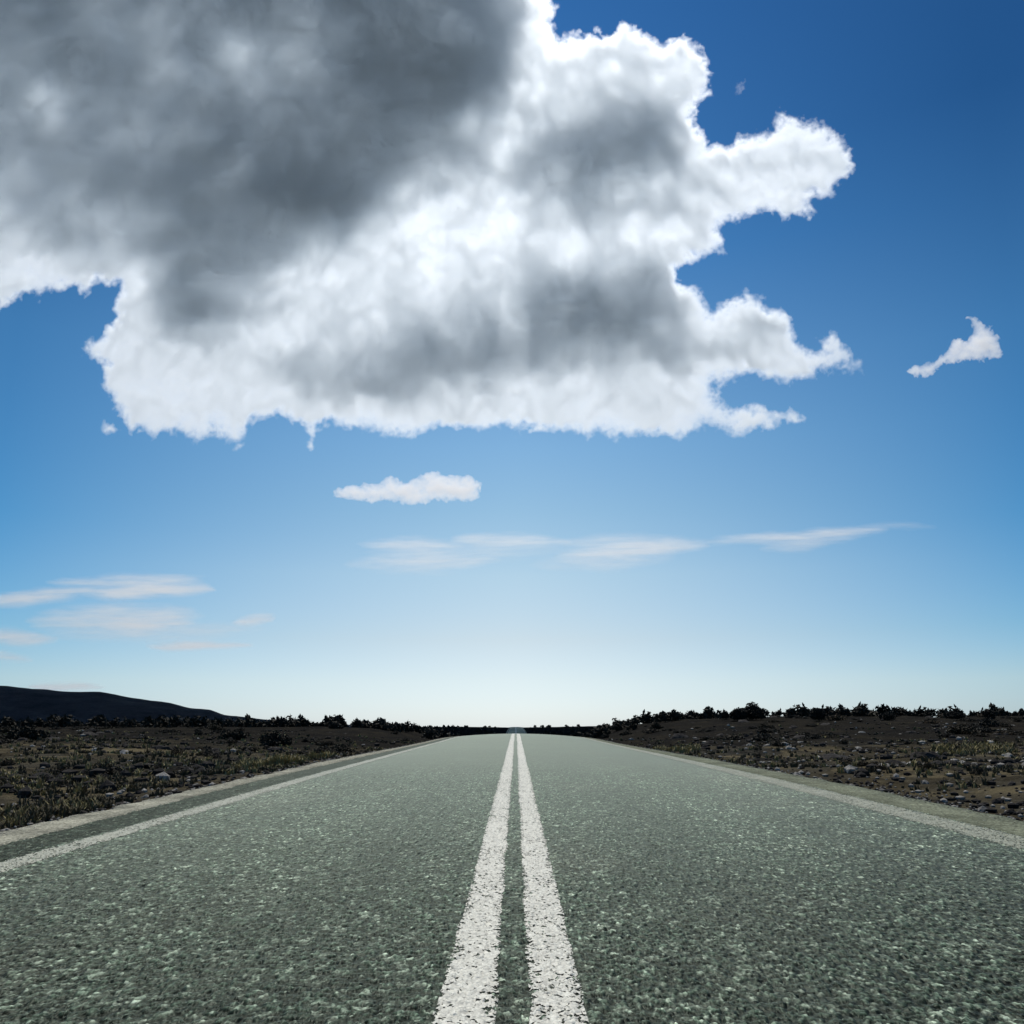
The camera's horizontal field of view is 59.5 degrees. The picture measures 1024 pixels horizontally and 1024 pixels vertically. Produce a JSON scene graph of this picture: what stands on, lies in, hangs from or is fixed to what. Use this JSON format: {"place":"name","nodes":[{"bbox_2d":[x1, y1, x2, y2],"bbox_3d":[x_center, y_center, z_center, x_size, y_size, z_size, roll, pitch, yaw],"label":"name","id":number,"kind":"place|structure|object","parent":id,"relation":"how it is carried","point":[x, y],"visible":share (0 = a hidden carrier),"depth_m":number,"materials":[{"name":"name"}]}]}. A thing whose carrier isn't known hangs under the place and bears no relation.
{"place":"outdoors","nodes":[
{"label":"outdoors","id":0,"kind":"place"},
{"bbox_2d":[159,729,173,732],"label":"scrub bush","id":1,"kind":"object","parent":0,"point":[168,731],"visible":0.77,"depth_m":60.01,"materials":[{"name":"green plant"}]},
{"bbox_2d":[0,686,350,727],"bbox_3d":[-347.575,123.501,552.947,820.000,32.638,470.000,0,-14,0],"label":"hill","id":2,"kind":"structure","parent":0,"point":[16,703],"depth_m":489.38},
{"bbox_2d":[194,730,202,734],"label":"scrub bush","id":3,"kind":"object","parent":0,"point":[198,732],"visible":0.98,"depth_m":55.39,"materials":[{"name":"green plant"}]},
{"bbox_2d":[0,727,1023,1023],"bbox_3d":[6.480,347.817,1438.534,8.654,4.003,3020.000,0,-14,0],"label":"road","id":4,"kind":"structure","parent":0,"point":[692,893],"depth_m":4.91,"materials":[{"name":"grey asphalt"}]},
{"bbox_2d":[0,730,509,872],"bbox_3d":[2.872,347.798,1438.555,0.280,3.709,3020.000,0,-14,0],"label":"edge line","id":5,"kind":"object","parent":4,"relation":"on","point":[88,841],"visible":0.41,"depth_m":8.34,"materials":[{"name":"paint"}]},
{"bbox_2d":[433,728,515,1023],"bbox_3d":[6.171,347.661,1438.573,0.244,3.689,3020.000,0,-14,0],"label":"line","id":6,"kind":"object","parent":4,"relation":"on","point":[463,1001],"visible":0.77,"depth_m":4.13,"materials":[{"name":"white paint"}]},
{"bbox_2d":[516,733,590,1023],"bbox_3d":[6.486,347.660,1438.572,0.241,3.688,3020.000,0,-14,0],"label":"line","id":7,"kind":"object","parent":4,"relation":"on","point":[545,966],"visible":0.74,"depth_m":4.24,"materials":[{"name":"white paint"}]},
{"bbox_2d":[523,730,1023,848],"bbox_3d":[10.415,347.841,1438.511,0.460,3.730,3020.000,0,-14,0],"label":"edge line","id":8,"kind":"object","parent":4,"relation":"on","point":[971,831],"visible":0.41,"depth_m":9.70,"materials":[{"name":"paint"}]},
{"bbox_2d":[0,716,1023,833],"bbox_3d":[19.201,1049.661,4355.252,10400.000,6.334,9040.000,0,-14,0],"label":"ground","id":9,"kind":"structure","parent":0,"point":[897,733],"depth_m":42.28,"materials":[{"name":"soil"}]},
{"bbox_2d":[0,758,13,766],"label":"scrub bush","id":10,"kind":"object","parent":9,"relation":"on","point":[6,762],"visible":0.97,"depth_m":20.87,"materials":[{"name":"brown plant"}]},
{"bbox_2d":[0,725,14,732],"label":"scrub bush","id":11,"kind":"object","parent":9,"relation":"on","point":[6,729],"visible":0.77,"depth_m":57.31,"materials":[{"name":"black plant"}]},
{"bbox_2d":[0,734,15,743],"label":"scrub bush","id":12,"kind":"object","parent":9,"relation":"on","point":[7,740],"visible":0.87,"depth_m":35.18,"materials":[{"name":"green plant"}]},
{"bbox_2d":[3,725,49,739],"bbox_3d":[-22.761,10.416,41.988,1.986,0.911,1.748,-7,-15,27],"label":"scrub bush","id":13,"kind":"object","parent":9,"relation":"on","point":[26,732],"visible":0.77,"depth_m":41.55,"materials":[{"name":"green plant"}]},
{"bbox_2d":[49,770,59,775],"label":"scrub bush","id":14,"kind":"object","parent":9,"relation":"on","point":[55,772],"visible":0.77,"depth_m":16.53,"materials":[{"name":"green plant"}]},
{"bbox_2d":[48,727,61,729],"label":"scrub bush","id":15,"kind":"object","parent":9,"relation":"on","point":[55,728],"visible":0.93,"depth_m":82.24,"materials":[{"name":"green plant"}]},
{"bbox_2d":[45,764,73,773],"bbox_3d":[-8.936,5.122,17.695,0.479,0.323,0.491,-10,-17,35],"label":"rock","id":16,"kind":"object","parent":9,"relation":"on","point":[60,768],"visible":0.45,"depth_m":17.64,"materials":[{"name":"grey stone"}]},
{"bbox_2d":[57,778,67,785],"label":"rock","id":17,"kind":"object","parent":9,"relation":"on","point":[63,782],"visible":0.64,"depth_m":15.01,"materials":[{"name":"grey stone"}]},
{"bbox_2d":[80,731,97,735],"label":"lava rock","id":18,"kind":"object","parent":9,"relation":"on","point":[89,733],"visible":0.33,"depth_m":52.80,"materials":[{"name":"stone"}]},
{"bbox_2d":[85,760,113,774],"bbox_3d":[-8.100,5.092,17.707,0.606,0.375,0.579,12,-18,-40],"label":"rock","id":19,"kind":"object","parent":9,"relation":"on","point":[97,766],"visible":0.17,"depth_m":17.76,"materials":[{"name":"grey stone"}]},
{"bbox_2d":[89,766,122,774],"bbox_3d":[-7.779,4.980,17.209,0.608,0.227,0.504,13,-19,-43],"label":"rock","id":20,"kind":"object","parent":9,"relation":"on","point":[109,771],"visible":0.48,"depth_m":17.23,"materials":[{"name":"grey stone"}]},
{"bbox_2d":[150,745,171,749],"bbox_3d":[-12.445,8.520,31.816,0.790,0.474,0.728,-11,-17,39],"label":"lava rock","id":21,"kind":"object","parent":9,"relation":"on","point":[161,747],"visible":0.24,"depth_m":31.65,"materials":[{"name":"stone"}]},
{"bbox_2d":[154,763,167,768],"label":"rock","id":22,"kind":"object","parent":9,"relation":"on","point":[158,766],"visible":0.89,"depth_m":20.28,"materials":[{"name":"grey stone"}]},
{"bbox_2d":[157,729,182,731],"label":"scrub bush","id":23,"kind":"object","parent":9,"relation":"on","point":[174,730],"visible":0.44,"depth_m":69.59,"materials":[{"name":"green plant"}]},
{"bbox_2d":[171,747,188,754],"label":"scrub bush","id":24,"kind":"object","parent":9,"relation":"on","point":[176,750],"visible":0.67,"depth_m":27.42,"materials":[{"name":"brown plant"}]},
{"bbox_2d":[195,749,213,755],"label":"scrub bush","id":25,"kind":"object","parent":9,"relation":"on","point":[206,752],"visible":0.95,"depth_m":26.50,"materials":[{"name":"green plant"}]},
{"bbox_2d":[205,753,222,757],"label":"scrub bush","id":26,"kind":"object","parent":9,"relation":"on","point":[216,755],"visible":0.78,"depth_m":26.24,"materials":[{"name":"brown plant"}]},
{"bbox_2d":[207,723,223,729],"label":"scrub bush","id":27,"kind":"object","parent":9,"relation":"on","point":[215,726],"visible":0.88,"depth_m":76.56,"materials":[{"name":"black plant"}]},
{"bbox_2d":[209,729,222,732],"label":"scrub bush","id":28,"kind":"object","parent":9,"relation":"on","point":[217,731],"visible":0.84,"depth_m":63.93,"materials":[{"name":"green plant"}]},
{"bbox_2d":[225,739,237,743],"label":"scrub bush","id":29,"kind":"object","parent":9,"relation":"on","point":[234,741],"visible":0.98,"depth_m":41.66,"materials":[{"name":"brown plant"}]},
{"bbox_2d":[218,730,246,739],"bbox_3d":[-15.066,12.128,48.564,1.650,0.689,1.129,12,-18,-40],"label":"scrub bush","id":30,"kind":"object","parent":9,"relation":"on","point":[236,734],"visible":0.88,"depth_m":48.29,"materials":[{"name":"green plant"}]},
{"bbox_2d":[240,747,259,751],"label":"scrub bush","id":31,"kind":"object","parent":9,"relation":"on","point":[253,749],"visible":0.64,"depth_m":37.06,"materials":[{"name":"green plant"}]},
{"bbox_2d":[0,727,509,844],"bbox_3d":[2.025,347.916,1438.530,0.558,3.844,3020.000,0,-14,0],"label":"shoulder","id":32,"kind":"object","parent":9,"relation":"on","point":[30,831],"visible":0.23,"depth_m":9.99},
{"bbox_2d":[267,747,283,750],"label":"lava rock","id":33,"kind":"object","parent":9,"relation":"on","point":[270,748],"visible":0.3,"depth_m":38.67,"materials":[{"name":"stone"}]},
{"bbox_2d":[260,731,292,746],"bbox_3d":[-11.848,11.325,44.568,1.508,0.874,1.831,-7,-15,25],"label":"scrub bush","id":34,"kind":"object","parent":9,"relation":"on","point":[274,739],"visible":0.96,"depth_m":44.32,"materials":[{"name":"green plant"}]},
{"bbox_2d":[296,749,311,754],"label":"scrub bush","id":35,"kind":"object","parent":9,"relation":"on","point":[301,752],"visible":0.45,"depth_m":35.38,"materials":[{"name":"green plant"}]},
{"bbox_2d":[308,739,321,742],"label":"scrub bush","id":36,"kind":"object","parent":9,"relation":"on","point":[314,741],"visible":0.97,"depth_m":48.05,"materials":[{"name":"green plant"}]},
{"bbox_2d":[313,746,333,753],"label":"scrub bush","id":37,"kind":"object","parent":9,"relation":"on","point":[317,750],"visible":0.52,"depth_m":37.55,"materials":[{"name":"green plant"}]},
{"bbox_2d":[318,741,330,745],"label":"scrub bush","id":38,"kind":"object","parent":9,"relation":"on","point":[323,743],"visible":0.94,"depth_m":46.09,"materials":[{"name":"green plant"}]},
{"bbox_2d":[327,722,344,728],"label":"scrub bush","id":39,"kind":"object","parent":9,"relation":"on","point":[335,725],"visible":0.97,"depth_m":89.43,"materials":[{"name":"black plant"}]},
{"bbox_2d":[330,744,354,751],"bbox_3d":[-7.433,10.286,38.875,1.298,0.479,0.902,7,-15,-26],"label":"scrub bush","id":40,"kind":"object","parent":9,"relation":"on","point":[344,748],"visible":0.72,"depth_m":38.80,"materials":[{"name":"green plant"}]},
{"bbox_2d":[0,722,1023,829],"bbox_3d":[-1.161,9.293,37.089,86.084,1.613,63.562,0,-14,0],"label":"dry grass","id":41,"kind":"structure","parent":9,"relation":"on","point":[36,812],"depth_m":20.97,"materials":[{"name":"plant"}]},
{"bbox_2d":[0,701,1023,739],"bbox_3d":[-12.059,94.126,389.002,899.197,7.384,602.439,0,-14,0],"label":"undergrowth","id":42,"kind":"object","parent":9,"relation":"on","point":[859,710],"visible":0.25,"depth_m":103.88,"materials":[{"name":"green plant"}]},
{"bbox_2d":[600,733,608,738],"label":"scrub bush","id":43,"kind":"object","parent":9,"relation":"on","point":[606,735],"visible":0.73,"depth_m":91.91,"materials":[{"name":"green plant"}]},
{"bbox_2d":[619,730,632,735],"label":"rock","id":44,"kind":"object","parent":9,"relation":"on","point":[626,732],"visible":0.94,"depth_m":89.06,"materials":[{"name":"grey stone"}]},
{"bbox_2d":[642,727,660,733],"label":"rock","id":45,"kind":"object","parent":9,"relation":"on","point":[651,730],"visible":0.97,"depth_m":79.41,"materials":[{"name":"grey stone"}]},
{"bbox_2d":[649,722,663,728],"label":"scrub bush","id":46,"kind":"object","parent":9,"relation":"on","point":[656,725],"visible":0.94,"depth_m":85.29,"materials":[{"name":"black plant"}]},
{"bbox_2d":[670,733,688,738],"bbox_3d":[11.078,15.023,58.967,1.114,0.879,1.488,6,-15,-22],"label":"lava rock","id":47,"kind":"object","parent":9,"relation":"on","point":[676,735],"visible":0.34,"depth_m":58.75,"materials":[{"name":"stone"}]},
{"bbox_2d":[672,730,690,732],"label":"scrub bush","id":48,"kind":"object","parent":9,"relation":"on","point":[680,731],"visible":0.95,"depth_m":69.02,"materials":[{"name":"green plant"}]},
{"bbox_2d":[699,737,716,739],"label":"scrub bush","id":49,"kind":"object","parent":9,"relation":"on","point":[706,738],"visible":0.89,"depth_m":52.56,"materials":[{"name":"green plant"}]},
{"bbox_2d":[700,728,715,731],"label":"scrub bush","id":50,"kind":"object","parent":9,"relation":"on","point":[708,730],"visible":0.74,"depth_m":65.47,"materials":[{"name":"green plant"}]},
{"bbox_2d":[704,740,717,743],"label":"lava rock","id":51,"kind":"object","parent":9,"relation":"on","point":[710,742],"visible":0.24,"depth_m":44.41,"materials":[{"name":"stone"}]},
{"bbox_2d":[722,733,745,739],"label":"scrub bush","id":52,"kind":"object","parent":9,"relation":"on","point":[733,737],"visible":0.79,"depth_m":49.08,"materials":[{"name":"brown plant"}]},
{"bbox_2d":[728,702,769,719],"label":"scrub bush","id":53,"kind":"object","parent":9,"relation":"on","point":[750,711],"visible":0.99,"depth_m":81.44,"materials":[{"name":"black plant"}]},
{"bbox_2d":[750,733,777,740],"bbox_3d":[12.657,11.360,45.074,1.337,0.492,0.929,-7,-15,26],"label":"scrub bush","id":54,"kind":"object","parent":9,"relation":"on","point":[763,737],"visible":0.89,"depth_m":44.97,"materials":[{"name":"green plant"}]},
{"bbox_2d":[755,726,777,732],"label":"scrub bush","id":55,"kind":"object","parent":9,"relation":"on","point":[762,729],"visible":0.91,"depth_m":56.96,"materials":[{"name":"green plant"}]},
{"bbox_2d":[758,722,775,727],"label":"scrub bush","id":56,"kind":"object","parent":9,"relation":"on","point":[767,725],"visible":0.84,"depth_m":63.29,"materials":[{"name":"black plant"}]},
{"bbox_2d":[522,727,1023,836],"bbox_3d":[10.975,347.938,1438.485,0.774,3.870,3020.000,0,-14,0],"label":"shoulder","id":57,"kind":"object","parent":9,"relation":"on","point":[1001,823],"visible":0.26,"depth_m":11.09},
{"bbox_2d":[783,715,801,718],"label":"scrub bush","id":58,"kind":"object","parent":9,"relation":"on","point":[792,716],"visible":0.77,"depth_m":85.80,"materials":[{"name":"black plant"}]},
{"bbox_2d":[799,734,824,738],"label":"scrub bush","id":59,"kind":"object","parent":9,"relation":"on","point":[812,736],"visible":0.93,"depth_m":44.64,"materials":[{"name":"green plant"}]},
{"bbox_2d":[808,707,828,720],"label":"scrub bush","id":60,"kind":"object","parent":9,"relation":"on","point":[817,713],"visible":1,"depth_m":77.61,"materials":[{"name":"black plant"}]},
{"bbox_2d":[814,731,838,736],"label":"scrub bush","id":61,"kind":"object","parent":9,"relation":"on","point":[824,733],"visible":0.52,"depth_m":48.74,"materials":[{"name":"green plant"}]},
{"bbox_2d":[823,714,847,720],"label":"scrub bush","id":62,"kind":"object","parent":9,"relation":"on","point":[836,717],"visible":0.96,"depth_m":74.14,"materials":[{"name":"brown plant"}]},
{"bbox_2d":[821,754,849,759],"bbox_3d":[9.658,7.630,27.049,1.276,0.651,0.955,12,-18,-41],"label":"lava rock","id":63,"kind":"object","parent":9,"relation":"on","point":[829,756],"visible":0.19,"depth_m":26.90,"materials":[{"name":"stone"}]},
{"bbox_2d":[839,737,848,743],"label":"scrub bush","id":64,"kind":"object","parent":9,"relation":"on","point":[842,741],"visible":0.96,"depth_m":37.51,"materials":[{"name":"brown plant"}]},
{"bbox_2d":[839,758,851,764],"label":"scrub bush","id":65,"kind":"object","parent":9,"relation":"on","point":[845,761],"visible":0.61,"depth_m":22.38,"materials":[{"name":"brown plant"}]},
{"bbox_2d":[855,759,870,766],"bbox_3d":[7.467,5.351,19.054,0.266,0.203,0.396,4,-14,-15],"label":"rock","id":66,"kind":"object","parent":9,"relation":"on","point":[861,763],"visible":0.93,"depth_m":19.03,"materials":[{"name":"grey stone"}]},
{"bbox_2d":[864,766,882,770],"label":"scrub bush","id":67,"kind":"object","parent":9,"relation":"on","point":[877,768],"visible":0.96,"depth_m":17.81,"materials":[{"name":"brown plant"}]},
{"bbox_2d":[878,712,895,719],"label":"scrub bush","id":68,"kind":"object","parent":9,"relation":"on","point":[887,715],"visible":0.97,"depth_m":75.61,"materials":[{"name":"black plant"}]},
{"bbox_2d":[884,760,904,764],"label":"lava rock","id":69,"kind":"object","parent":9,"relation":"on","point":[896,762],"visible":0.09,"depth_m":21.74,"materials":[{"name":"stone"}]},
{"bbox_2d":[908,752,940,758],"bbox_3d":[11.245,6.781,24.266,0.914,0.556,0.685,-6,-15,24],"label":"lava rock","id":70,"kind":"object","parent":9,"relation":"on","point":[929,754],"visible":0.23,"depth_m":24.17,"materials":[{"name":"stone"}]},
{"bbox_2d":[918,761,934,768],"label":"scrub bush","id":71,"kind":"object","parent":9,"relation":"on","point":[928,765],"visible":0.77,"depth_m":17.81,"materials":[{"name":"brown plant"}]},
{"bbox_2d":[923,720,940,723],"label":"scrub bush","id":72,"kind":"object","parent":9,"relation":"on","point":[932,721],"visible":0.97,"depth_m":65.57,"materials":[{"name":"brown plant"}]},
{"bbox_2d":[935,712,947,717],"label":"scrub bush","id":73,"kind":"object","parent":9,"relation":"on","point":[940,715],"visible":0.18,"depth_m":84.43,"materials":[{"name":"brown plant"}]},
{"bbox_2d":[943,711,964,718],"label":"scrub bush","id":74,"kind":"object","parent":9,"relation":"on","point":[953,715],"visible":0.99,"depth_m":77.51,"materials":[{"name":"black plant"}]},
{"bbox_2d":[945,724,980,733],"bbox_3d":[24.465,11.802,48.601,1.812,0.599,1.486,-2,-14,7],"label":"scrub bush","id":75,"kind":"object","parent":9,"relation":"on","point":[955,730],"visible":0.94,"depth_m":48.45,"materials":[{"name":"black plant"}]},
{"bbox_2d":[961,718,976,721],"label":"scrub bush","id":76,"kind":"object","parent":9,"relation":"on","point":[969,719],"visible":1,"depth_m":69.82,"materials":[{"name":"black plant"}]},
{"bbox_2d":[968,732,989,735],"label":"scrub bush","id":77,"kind":"object","parent":9,"relation":"on","point":[979,734],"visible":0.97,"depth_m":46.81,"materials":[{"name":"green plant"}]},
{"bbox_2d":[973,726,1001,732],"bbox_3d":[26.230,12.136,49.943,1.869,0.453,1.875,-12,-18,41],"label":"scrub bush","id":78,"kind":"object","parent":9,"relation":"on","point":[984,729],"visible":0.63,"depth_m":49.65,"materials":[{"name":"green plant"}]},
{"bbox_2d":[977,717,999,726],"bbox_3d":[33.590,14.899,63.290,1.332,0.801,1.916,0,-14,-1],"label":"scrub bush","id":79,"kind":"object","parent":9,"relation":"on","point":[987,722],"visible":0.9,"depth_m":62.98,"materials":[{"name":"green plant"}]},
{"bbox_2d":[982,709,995,718],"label":"scrub bush","id":80,"kind":"object","parent":9,"relation":"on","point":[987,713],"visible":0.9,"depth_m":77.75,"materials":[{"name":"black plant"}]},
{"bbox_2d":[993,731,1017,734],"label":"scrub bush","id":81,"kind":"object","parent":9,"relation":"on","point":[1002,732],"visible":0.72,"depth_m":47.94,"materials":[{"name":"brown plant"}]},
{"bbox_2d":[1002,731,1022,735],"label":"scrub bush","id":82,"kind":"object","parent":9,"relation":"on","point":[1018,732],"visible":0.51,"depth_m":47.78,"materials":[{"name":"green plant"}]},
{"bbox_2d":[1012,717,1022,721],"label":"scrub bush","id":83,"kind":"object","parent":9,"relation":"on","point":[1018,719],"visible":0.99,"depth_m":69.23,"materials":[{"name":"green plant"}]},
{"bbox_2d":[0,0,1023,726],"label":"sky","id":84,"kind":"structure","parent":0,"point":[472,363],"materials":[{"name":"blue"}]},
{"bbox_2d":[770,740,784,746],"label":"scrub bush","id":85,"kind":"object","parent":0,"point":[777,743],"visible":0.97,"depth_m":34.52,"materials":[{"name":"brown plant"}]},
{"bbox_2d":[797,732,811,735],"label":"scrub bush","id":86,"kind":"object","parent":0,"point":[806,734],"visible":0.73,"depth_m":49.03,"materials":[{"name":"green plant"}]},
{"bbox_2d":[903,740,914,744],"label":"scrub bush","id":87,"kind":"object","parent":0,"point":[906,742],"visible":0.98,"depth_m":36.60,"materials":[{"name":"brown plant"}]},
{"bbox_2d":[936,732,954,737],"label":"scrub bush","id":88,"kind":"object","parent":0,"point":[946,734],"visible":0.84,"depth_m":46.41,"materials":[{"name":"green plant"}]},
{"bbox_2d":[969,765,984,774],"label":"scrub bush","id":89,"kind":"object","parent":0,"point":[978,771],"visible":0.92,"depth_m":16.41,"materials":[{"name":"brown plant"}]},
{"bbox_2d":[999,723,1012,726],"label":"scrub bush","id":90,"kind":"object","parent":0,"point":[1006,725],"visible":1,"depth_m":61.95,"materials":[{"name":"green plant"}]}
]}

